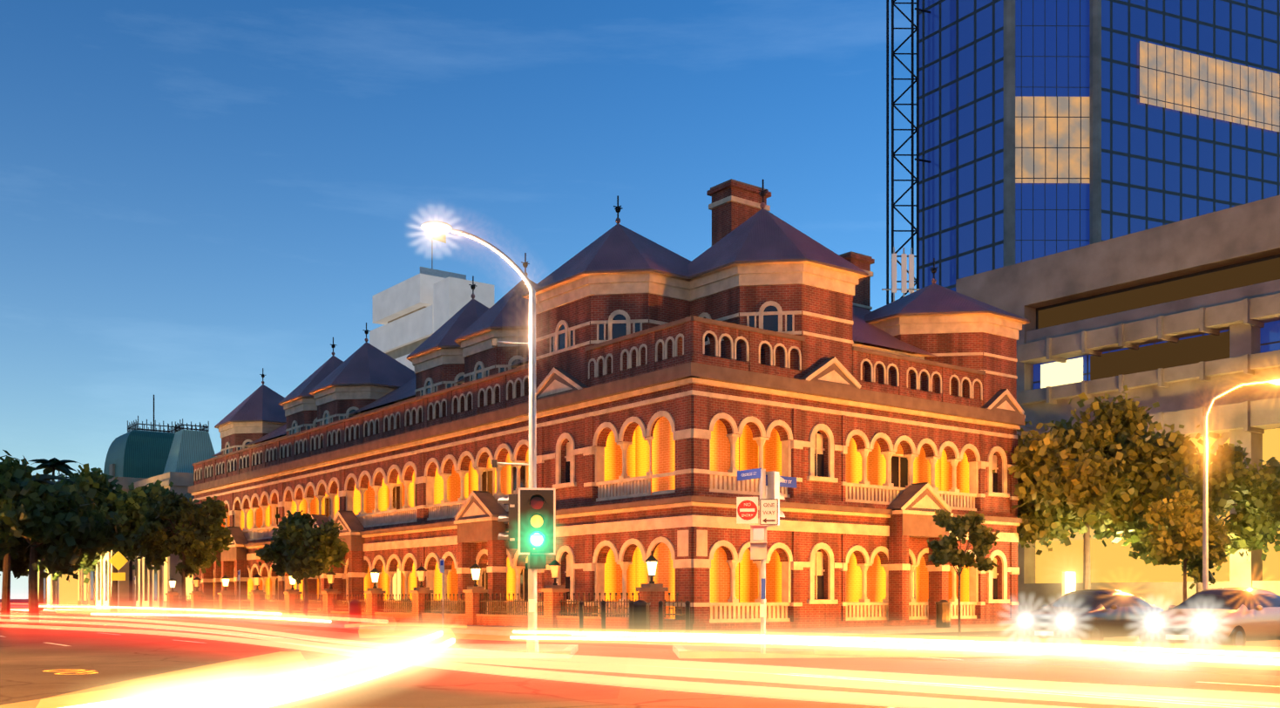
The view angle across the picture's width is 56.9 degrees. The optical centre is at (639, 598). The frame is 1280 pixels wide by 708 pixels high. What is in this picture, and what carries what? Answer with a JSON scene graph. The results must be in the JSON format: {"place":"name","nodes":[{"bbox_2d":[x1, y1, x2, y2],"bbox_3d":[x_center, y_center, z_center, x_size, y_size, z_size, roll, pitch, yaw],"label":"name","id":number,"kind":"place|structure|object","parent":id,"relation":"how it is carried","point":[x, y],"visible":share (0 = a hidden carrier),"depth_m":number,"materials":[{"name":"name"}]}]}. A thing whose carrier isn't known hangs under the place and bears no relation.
{"place":"outdoors","nodes":[
{"label":"outdoors","id":0,"kind":"place"},
{"bbox_2d":[38,555,44,610],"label":"trunk","id":1,"kind":"object","parent":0,"point":[41,596],"visible":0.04,"depth_m":103.36,"materials":[{"name":"brown plant"}]},
{"bbox_2d":[0,0,916,598],"label":"sky","id":2,"kind":"structure","parent":0,"point":[198,198],"materials":[{"name":"blue"}]},
{"bbox_2d":[0,598,1279,707],"bbox_3d":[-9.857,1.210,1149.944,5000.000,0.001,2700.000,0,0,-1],"label":"ground","id":3,"kind":"structure","parent":0,"point":[139,666],"depth_m":19.06,"materials":[{"name":"grey asphalt"}]},
{"bbox_2d":[0,480,55,578],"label":"tree","id":4,"kind":"object","parent":3,"relation":"on","point":[19,565],"depth_m":65.27,"materials":[{"name":"green plant"}]},
{"bbox_2d":[0,474,77,621],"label":"palm","id":5,"kind":"object","parent":3,"relation":"on","point":[5,609],"depth_m":61.54,"materials":[{"name":"green plant"}]},
{"bbox_2d":[28,457,82,480],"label":"palm","id":6,"kind":"object","parent":3,"relation":"on","point":[60,465],"depth_m":127.26,"materials":[{"name":"green plant"}]},
{"bbox_2d":[27,474,105,609],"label":"tree","id":7,"kind":"object","parent":3,"relation":"on","point":[87,565],"depth_m":118.84,"materials":[{"name":"green plant"}]},
{"bbox_2d":[0,449,134,623],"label":"tree","id":8,"kind":"object","parent":3,"relation":"on","point":[64,524],"depth_m":54.84,"materials":[{"name":"green plant"}]},
{"bbox_2d":[61,462,175,611],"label":"tree","id":9,"kind":"object","parent":3,"relation":"on","point":[124,504],"depth_m":94.49,"materials":[{"name":"green plant"}]},
{"bbox_2d":[108,550,128,615],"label":"warning sign","id":10,"kind":"object","parent":3,"relation":"on","point":[118,559],"visible":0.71,"depth_m":74.64,"materials":[{"name":"yellow metal"}]},
{"bbox_2d":[37,394,215,609],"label":"domed building","id":11,"kind":"structure","parent":3,"relation":"on","point":[136,456],"depth_m":115.01,"materials":[{"name":"glass"}]},
{"bbox_2d":[369,232,494,371],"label":"building","id":12,"kind":"structure","parent":3,"relation":"on","point":[412,314],"depth_m":156.59,"materials":[{"name":"white concrete"}]},
{"bbox_2d":[0,609,1022,639],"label":"kerb stones","id":13,"kind":"object","parent":3,"relation":"on","point":[680,636],"visible":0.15,"depth_m":40.47,"materials":[{"name":"concrete"}]},
{"bbox_2d":[0,605,1023,638],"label":"footpath","id":14,"kind":"structure","parent":3,"relation":"on","point":[163,612],"depth_m":45.69,"materials":[{"name":"concrete"}]},
{"bbox_2d":[128,488,233,616],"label":"tree","id":15,"kind":"object","parent":14,"relation":"on","point":[204,537],"depth_m":69.22,"materials":[{"name":"green plant"}]},
{"bbox_2d":[254,509,349,621],"bbox_3d":[-15.677,-1.536,55.473,4.355,5.254,4.673,0,0,-1],"label":"tree","id":16,"kind":"object","parent":14,"relation":"on","point":[295,531],"depth_m":54.25,"materials":[{"name":"green plant"}]},
{"bbox_2d":[165,550,685,630],"bbox_3d":[-15.804,-0.230,60.937,1.730,2.680,55.380,0,0,-37],"label":"fence and lanterns","id":17,"kind":"object","parent":14,"relation":"on","point":[422,605],"visible":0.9,"depth_m":51.09,"materials":[{"name":"black metal"}]},
{"bbox_2d":[134,557,1075,634],"bbox_3d":[-12.078,-0.205,53.701,22.572,2.570,57.680,0,0,-63],"label":"street furniture","id":18,"kind":"object","parent":14,"relation":"on","point":[639,616],"visible":0.81,"depth_m":36.22,"materials":[{"name":"white"}]},
{"bbox_2d":[992,384,1210,589],"bbox_3d":[19.405,-4.143,52.378,12.091,10.450,11.565,0,0,-1],"label":"tree","id":19,"kind":"object","parent":14,"relation":"on","point":[1086,470],"depth_m":49.64,"materials":[{"name":"green plant"}]},
{"bbox_2d":[1139,487,1231,602],"bbox_3d":[21.438,-1.628,46.193,3.551,5.420,3.886,0,0,-1],"label":"tree","id":20,"kind":"object","parent":14,"relation":"on","point":[1186,520],"depth_m":45.70,"materials":[{"name":"green plant"}]},
{"bbox_2d":[1111,435,1279,592],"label":"tree","id":21,"kind":"object","parent":14,"relation":"on","point":[1255,492],"depth_m":55.12,"materials":[{"name":"green plant"}]},
{"bbox_2d":[188,178,1030,629],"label":"mansions","id":22,"kind":"structure","parent":3,"relation":"on","point":[674,393],"depth_m":46.45,"materials":[{"name":"brick"}]},
{"bbox_2d":[881,246,921,301],"bbox_3d":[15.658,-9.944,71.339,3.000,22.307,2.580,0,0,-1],"label":"rooftop antennas","id":23,"kind":"object","parent":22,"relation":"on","point":[904,288],"visible":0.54,"depth_m":70.55,"materials":[{"name":"white"}]},
{"bbox_2d":[0,616,1279,707],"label":"lane markings","id":24,"kind":"object","parent":3,"relation":"on","point":[790,673],"visible":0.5,"depth_m":17.20,"materials":[{"name":"white paint"}]},
{"bbox_2d":[395,642,1123,657],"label":"traffic island","id":25,"kind":"structure","parent":3,"relation":"on","point":[745,650],"depth_m":24.89,"materials":[{"name":"concrete"}]},
{"bbox_2d":[420,220,538,653],"bbox_3d":[-3.074,-3.063,22.721,2.249,8.266,0.586,0,0,-6],"label":"street light","id":26,"kind":"object","parent":25,"relation":"on","point":[434,226],"visible":0.92,"depth_m":22.93,"materials":[{"name":"white metal"}]},
{"bbox_2d":[497,487,555,611],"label":"traffic signal heads","id":27,"kind":"object","parent":26,"relation":"attached to","point":[530,518],"visible":1,"depth_m":22.81,"materials":[{"name":"black plastic"}]},
{"bbox_2d":[736,467,796,653],"bbox_3d":[2.504,-0.739,23.203,1.249,3.619,0.882,0,0,-1],"label":"sign pole","id":28,"kind":"object","parent":25,"relation":"on","point":[770,484],"visible":0.96,"depth_m":23.00,"materials":[{"name":"grey metal"}]},
{"bbox_2d":[926,507,999,640],"bbox_3d":[8.284,-0.618,30.162,1.856,3.397,1.691,0,0,-1],"label":"tree","id":29,"kind":"object","parent":3,"relation":"on","point":[982,538],"depth_m":29.81,"materials":[{"name":"green plant"}]},
{"bbox_2d":[886,0,1279,304],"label":"glass tower","id":30,"kind":"structure","parent":3,"relation":"on","point":[1046,127],"depth_m":154.65,"materials":[{"name":"glass"}]},
{"bbox_2d":[1019,589,1164,644],"bbox_3d":[11.683,0.486,30.405,4.473,1.447,2.096,0,0,-37],"label":"hatchback car","id":31,"kind":"object","parent":3,"relation":"on","point":[1095,616],"visible":0.88,"depth_m":29.49,"materials":[{"name":"grey paint"}]},
{"bbox_2d":[955,194,1279,614],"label":"concrete podium","id":32,"kind":"object","parent":3,"relation":"on","point":[1179,321],"visible":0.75,"depth_m":71.10,"materials":[{"name":"grey concrete"}]},
{"bbox_2d":[1145,587,1279,653],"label":"sedan car","id":33,"kind":"object","parent":3,"relation":"on","point":[1231,619],"visible":0.98,"depth_m":26.43,"materials":[{"name":"grey paint"}]},
{"bbox_2d":[1202,376,1279,589],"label":"street light","id":34,"kind":"object","parent":3,"relation":"on","point":[1205,531],"visible":0.96,"depth_m":36.08,"materials":[{"name":"grey metal"}]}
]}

